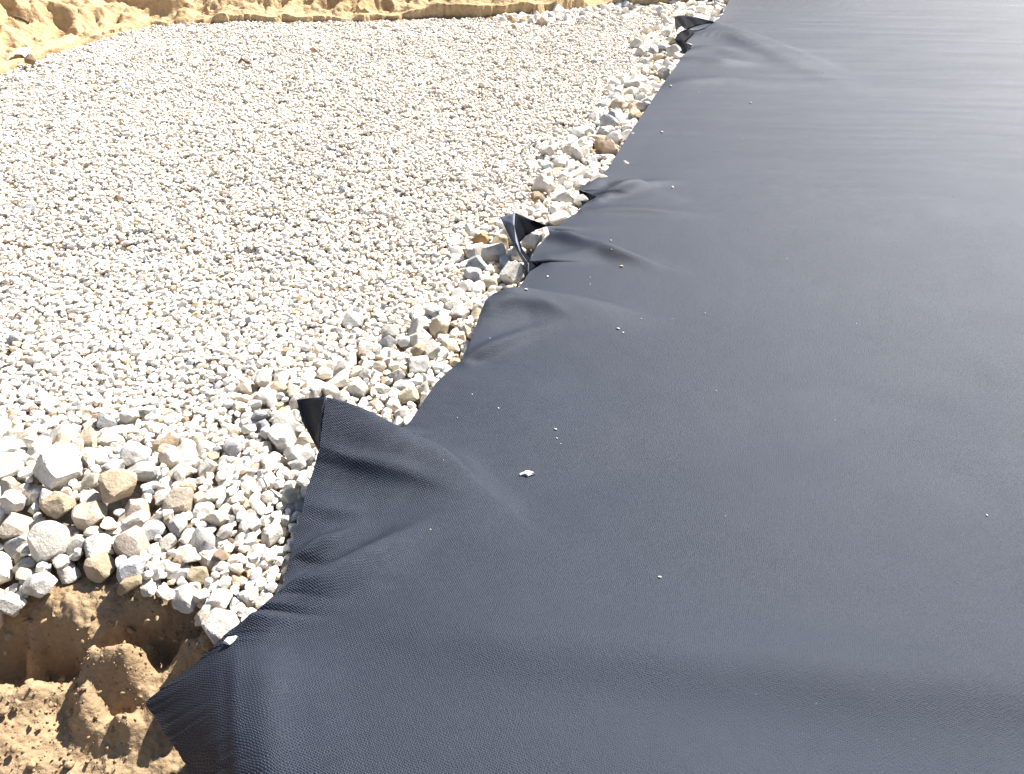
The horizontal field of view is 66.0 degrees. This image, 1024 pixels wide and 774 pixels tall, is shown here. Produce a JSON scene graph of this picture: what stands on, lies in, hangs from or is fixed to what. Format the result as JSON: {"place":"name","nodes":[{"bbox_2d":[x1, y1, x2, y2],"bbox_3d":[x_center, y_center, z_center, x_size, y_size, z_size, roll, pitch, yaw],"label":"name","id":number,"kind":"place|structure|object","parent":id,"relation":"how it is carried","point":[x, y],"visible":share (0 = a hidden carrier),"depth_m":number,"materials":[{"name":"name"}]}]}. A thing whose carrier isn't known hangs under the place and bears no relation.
{"place":"outdoors","nodes":[
{"label":"outdoors","id":0,"kind":"place"},
{"bbox_2d":[0,504,292,773],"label":"dirt mound","id":1,"kind":"object","parent":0,"point":[89,668],"visible":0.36,"depth_m":1.94,"materials":[{"name":"beige soil"}]},
{"bbox_2d":[0,591,24,616],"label":"limestone rock","id":2,"kind":"object","parent":1,"relation":"on","point":[10,604],"visible":0.98,"depth_m":1.95,"materials":[{"name":"white stone"}]},
{"bbox_2d":[3,533,27,558],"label":"limestone rock","id":3,"kind":"object","parent":1,"relation":"on","point":[11,545],"visible":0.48,"depth_m":2.09,"materials":[{"name":"grey stone"}]},
{"bbox_2d":[0,512,33,541],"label":"limestone rock","id":4,"kind":"object","parent":1,"relation":"on","point":[14,524],"visible":0.79,"depth_m":2.10,"materials":[{"name":"white stone"}]},
{"bbox_2d":[21,572,57,597],"bbox_3d":[-1.196,0.498,1.992,0.083,0.057,0.068,-9,55,7],"label":"limestone rock","id":5,"kind":"object","parent":1,"relation":"on","point":[40,585],"visible":1,"depth_m":1.98,"materials":[{"name":"white stone"}]},
{"bbox_2d":[84,533,113,557],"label":"limestone rock","id":6,"kind":"object","parent":1,"relation":"on","point":[95,544],"visible":0.8,"depth_m":2.05,"materials":[{"name":"white stone"}]},
{"bbox_2d":[83,552,115,582],"bbox_3d":[-1.062,0.466,2.035,0.069,0.065,0.073,-4,37,-6],"label":"limestone rock","id":7,"kind":"object","parent":1,"relation":"on","point":[100,567],"visible":0.98,"depth_m":2.02,"materials":[{"name":"beige stone"}]},
{"bbox_2d":[113,525,149,557],"bbox_3d":[-0.998,0.417,2.066,0.088,0.086,0.088,15,34,-8],"label":"limestone rock","id":8,"kind":"object","parent":1,"relation":"on","point":[132,541],"visible":0.76,"depth_m":2.04,"materials":[{"name":"beige stone"}]},
{"bbox_2d":[116,555,147,582],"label":"limestone rock","id":9,"kind":"object","parent":1,"relation":"on","point":[134,565],"visible":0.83,"depth_m":1.99,"materials":[{"name":"white stone"}]},
{"bbox_2d":[141,520,166,541],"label":"limestone rock","id":10,"kind":"object","parent":1,"relation":"on","point":[152,529],"visible":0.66,"depth_m":2.11,"materials":[{"name":"white stone"}]},
{"bbox_2d":[186,522,195,528],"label":"loose stone","id":11,"kind":"object","parent":1,"relation":"on","point":[190,526],"visible":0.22,"depth_m":2.15,"materials":[{"name":"stone"}]},
{"bbox_2d":[186,566,208,584],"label":"limestone rock","id":12,"kind":"object","parent":1,"relation":"on","point":[200,574],"visible":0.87,"depth_m":2.03,"materials":[{"name":"beige stone"}]},
{"bbox_2d":[192,501,215,520],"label":"limestone rock","id":13,"kind":"object","parent":1,"relation":"on","point":[206,507],"visible":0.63,"depth_m":2.17,"materials":[{"name":"white stone"}]},
{"bbox_2d":[0,0,712,83],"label":"sand bank","id":14,"kind":"structure","parent":0,"point":[55,26],"depth_m":6.98,"materials":[{"name":"beige sand"}]},
{"bbox_2d":[7,47,31,58],"bbox_3d":[-3.708,-2.517,5.947,0.098,0.054,0.316,12,39,16],"label":"plastic scrap","id":15,"kind":"object","parent":14,"relation":"on","point":[24,51],"visible":0.86,"depth_m":5.98,"materials":[{"name":"white plastic"}]},
{"bbox_2d":[14,15,29,23],"bbox_3d":[-3.989,-2.987,6.414,0.128,0.059,0.030,10,38,13],"label":"stick","id":16,"kind":"object","parent":14,"relation":"on","point":[21,19],"visible":1,"depth_m":6.40,"materials":[{"name":"brown wood"}]},
{"bbox_2d":[0,0,728,627],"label":"gravel bed","id":17,"kind":"object","parent":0,"point":[208,244],"visible":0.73,"depth_m":3.70,"materials":[{"name":"white gravel"}]},
{"bbox_2d":[0,476,21,491],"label":"limestone rock","id":18,"kind":"object","parent":17,"relation":"on","point":[9,482],"visible":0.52,"depth_m":2.19,"materials":[{"name":"white stone"}]},
{"bbox_2d":[7,334,21,345],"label":"loose stone","id":19,"kind":"object","parent":17,"relation":"on","point":[14,338],"visible":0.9,"depth_m":2.90,"materials":[{"name":"stone"}]},
{"bbox_2d":[24,54,35,64],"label":"loose stone","id":20,"kind":"object","parent":17,"relation":"on","point":[30,59],"visible":1,"depth_m":5.77,"materials":[{"name":"stone"}]},
{"bbox_2d":[24,203,36,214],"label":"loose stone","id":21,"kind":"object","parent":17,"relation":"on","point":[32,207],"visible":0.73,"depth_m":3.83,"materials":[{"name":"stone"}]},
{"bbox_2d":[39,430,51,436],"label":"limestone rock","id":22,"kind":"object","parent":17,"relation":"on","point":[46,433],"visible":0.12,"depth_m":2.45,"materials":[{"name":"white stone"}]},
{"bbox_2d":[39,491,75,518],"bbox_3d":[-1.230,0.322,2.144,0.085,0.081,0.075,26,52,25],"label":"limestone rock","id":23,"kind":"object","parent":17,"relation":"on","point":[55,504],"visible":0.98,"depth_m":2.12,"materials":[{"name":"beige stone"}]},
{"bbox_2d":[33,442,83,490],"bbox_3d":[-1.277,0.226,2.234,0.124,0.143,0.123,1,16,31],"label":"limestone rock","id":24,"kind":"object","parent":17,"relation":"on","point":[58,466],"visible":0.96,"depth_m":2.20,"materials":[{"name":"white stone"}]},
{"bbox_2d":[80,447,98,466],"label":"limestone rock","id":25,"kind":"object","parent":17,"relation":"on","point":[87,450],"visible":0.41,"depth_m":2.32,"materials":[{"name":"white stone"}]},
{"bbox_2d":[71,501,107,530],"bbox_3d":[-1.146,0.352,2.139,0.080,0.068,0.086,-7,38,-9],"label":"limestone rock","id":26,"kind":"object","parent":17,"relation":"on","point":[84,516],"visible":0.9,"depth_m":2.12,"materials":[{"name":"beige stone"}]},
{"bbox_2d":[107,453,120,458],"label":"loose stone","id":27,"kind":"object","parent":17,"relation":"on","point":[112,455],"visible":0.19,"depth_m":2.32,"materials":[{"name":"stone"}]},
{"bbox_2d":[98,468,136,502],"bbox_3d":[-1.094,0.268,2.181,0.087,0.090,0.107,29,46,33],"label":"limestone rock","id":28,"kind":"object","parent":17,"relation":"on","point":[116,484],"visible":1,"depth_m":2.15,"materials":[{"name":"beige stone"}]},
{"bbox_2d":[119,441,151,466],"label":"limestone rock","id":29,"kind":"object","parent":17,"relation":"on","point":[129,451],"visible":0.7,"depth_m":2.30,"materials":[{"name":"white stone"}]},
{"bbox_2d":[125,498,150,517],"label":"limestone rock","id":30,"kind":"object","parent":17,"relation":"on","point":[135,505],"visible":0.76,"depth_m":2.15,"materials":[{"name":"white stone"}]},
{"bbox_2d":[162,486,193,515],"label":"limestone rock","id":31,"kind":"object","parent":17,"relation":"on","point":[177,499],"visible":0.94,"depth_m":2.17,"materials":[{"name":"beige stone"}]},
{"bbox_2d":[206,588,233,609],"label":"limestone rock","id":32,"kind":"object","parent":17,"relation":"on","point":[221,598],"visible":0.88,"depth_m":1.96,"materials":[{"name":"white stone"}]},
{"bbox_2d":[201,608,239,644],"bbox_3d":[-0.709,0.573,1.911,0.085,0.072,0.096,12,35,-3],"label":"limestone rock","id":33,"kind":"object","parent":17,"relation":"on","point":[217,624],"visible":0.83,"depth_m":1.89,"materials":[{"name":"white stone"}]},
{"bbox_2d":[224,514,236,524],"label":"loose stone","id":34,"kind":"object","parent":17,"relation":"on","point":[232,517],"visible":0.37,"depth_m":2.18,"materials":[{"name":"stone"}]},
{"bbox_2d":[238,57,249,63],"bbox_3d":[-1.992,-2.421,5.852,0.097,0.047,0.023,10,38,13],"label":"twig","id":35,"kind":"object","parent":17,"relation":"on","point":[243,60],"visible":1,"depth_m":5.84,"materials":[{"name":"brown wood"}]},
{"bbox_2d":[267,423,296,454],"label":"limestone rock","id":36,"kind":"object","parent":17,"relation":"on","point":[281,437],"visible":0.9,"depth_m":2.42,"materials":[{"name":"white stone"}]},
{"bbox_2d":[309,47,317,52],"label":"loose stone","id":37,"kind":"object","parent":17,"relation":"on","point":[313,50],"visible":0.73,"depth_m":6.15,"materials":[{"name":"stone"}]},
{"bbox_2d":[342,310,363,328],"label":"limestone rock","id":38,"kind":"object","parent":17,"relation":"on","point":[353,319],"visible":0.87,"depth_m":2.99,"materials":[{"name":"white stone"}]},
{"bbox_2d":[373,361,386,372],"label":"loose stone","id":39,"kind":"object","parent":17,"relation":"on","point":[380,366],"visible":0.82,"depth_m":2.76,"materials":[{"name":"stone"}]},
{"bbox_2d":[379,335,397,347],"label":"loose stone","id":40,"kind":"object","parent":17,"relation":"on","point":[388,341],"visible":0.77,"depth_m":2.88,"materials":[{"name":"stone"}]},
{"bbox_2d":[398,386,418,404],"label":"limestone rock","id":41,"kind":"object","parent":17,"relation":"on","point":[408,394],"visible":0.93,"depth_m":2.62,"materials":[{"name":"beige stone"}]},
{"bbox_2d":[408,355,430,375],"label":"limestone rock","id":42,"kind":"object","parent":17,"relation":"on","point":[419,364],"visible":0.9,"depth_m":2.76,"materials":[{"name":"white stone"}]},
{"bbox_2d":[409,328,431,346],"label":"limestone rock","id":43,"kind":"object","parent":17,"relation":"on","point":[422,335],"visible":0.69,"depth_m":2.88,"materials":[{"name":"white stone"}]},
{"bbox_2d":[424,304,442,318],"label":"limestone rock","id":44,"kind":"object","parent":17,"relation":"on","point":[434,310],"visible":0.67,"depth_m":3.03,"materials":[{"name":"white stone"}]},
{"bbox_2d":[429,314,450,337],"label":"limestone rock","id":45,"kind":"object","parent":17,"relation":"on","point":[439,324],"visible":0.92,"depth_m":2.96,"materials":[{"name":"beige stone"}]},
{"bbox_2d":[441,338,459,353],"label":"loose stone","id":46,"kind":"object","parent":17,"relation":"on","point":[450,344],"visible":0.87,"depth_m":2.87,"materials":[{"name":"stone"}]},
{"bbox_2d":[450,303,469,320],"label":"loose stone","id":47,"kind":"object","parent":17,"relation":"on","point":[458,310],"visible":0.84,"depth_m":3.04,"materials":[{"name":"stone"}]},
{"bbox_2d":[463,267,481,281],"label":"loose stone","id":48,"kind":"object","parent":17,"relation":"on","point":[473,274],"visible":0.91,"depth_m":3.29,"materials":[{"name":"stone"}]},
{"bbox_2d":[467,255,486,271],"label":"limestone rock","id":49,"kind":"object","parent":17,"relation":"on","point":[476,261],"visible":0.74,"depth_m":3.35,"materials":[{"name":"grey stone"}]},
{"bbox_2d":[470,232,488,244],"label":"loose stone","id":50,"kind":"object","parent":17,"relation":"on","point":[483,237],"visible":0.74,"depth_m":3.54,"materials":[{"name":"stone"}]},
{"bbox_2d":[483,276,498,289],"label":"loose stone","id":51,"kind":"object","parent":17,"relation":"on","point":[488,281],"visible":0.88,"depth_m":3.23,"materials":[{"name":"stone"}]},
{"bbox_2d":[490,255,498,264],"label":"loose stone","id":52,"kind":"object","parent":17,"relation":"on","point":[495,258],"visible":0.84,"depth_m":3.40,"materials":[{"name":"stone"}]},
{"bbox_2d":[491,234,508,252],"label":"limestone rock","id":53,"kind":"object","parent":17,"relation":"on","point":[501,238],"visible":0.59,"depth_m":3.49,"materials":[{"name":"beige stone"}]},
{"bbox_2d":[499,261,523,286],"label":"limestone rock","id":54,"kind":"object","parent":17,"relation":"on","point":[511,272],"visible":0.87,"depth_m":3.25,"materials":[{"name":"white stone"}]},
{"bbox_2d":[519,16,527,21],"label":"loose stone","id":55,"kind":"object","parent":17,"relation":"on","point":[524,19],"visible":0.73,"depth_m":6.97,"materials":[{"name":"stone"}]},
{"bbox_2d":[521,231,542,247],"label":"limestone rock","id":56,"kind":"object","parent":17,"relation":"on","point":[533,239],"visible":0.84,"depth_m":3.44,"materials":[{"name":"grey stone"}]},
{"bbox_2d":[536,17,547,27],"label":"loose stone","id":57,"kind":"object","parent":17,"relation":"on","point":[541,21],"visible":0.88,"depth_m":6.88,"materials":[{"name":"stone"}]},
{"bbox_2d":[146,0,1023,773],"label":"geotextile sheet","id":58,"kind":"object","parent":17,"relation":"on","point":[810,492],"visible":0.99,"depth_m":2.24,"materials":[{"name":"black fabric"}]},
{"bbox_2d":[223,635,236,644],"bbox_3d":[-0.649,0.582,1.819,0.020,0.009,0.031,23,43,27],"label":"limestone chip","id":59,"kind":"object","parent":58,"relation":"on","point":[229,640],"visible":1,"depth_m":1.81,"materials":[{"name":"white stone"}]},
{"bbox_2d":[519,470,535,476],"bbox_3d":[0.046,0.251,2.298,0.048,0.008,0.024,6,37,8],"label":"limestone chip","id":60,"kind":"object","parent":58,"relation":"on","point":[527,473],"visible":1,"depth_m":2.29,"materials":[{"name":"white stone"}]},
{"bbox_2d":[609,92,619,99],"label":"loose stone","id":61,"kind":"object","parent":17,"relation":"on","point":[613,95],"visible":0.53,"depth_m":5.20,"materials":[{"name":"stone"}]}
]}

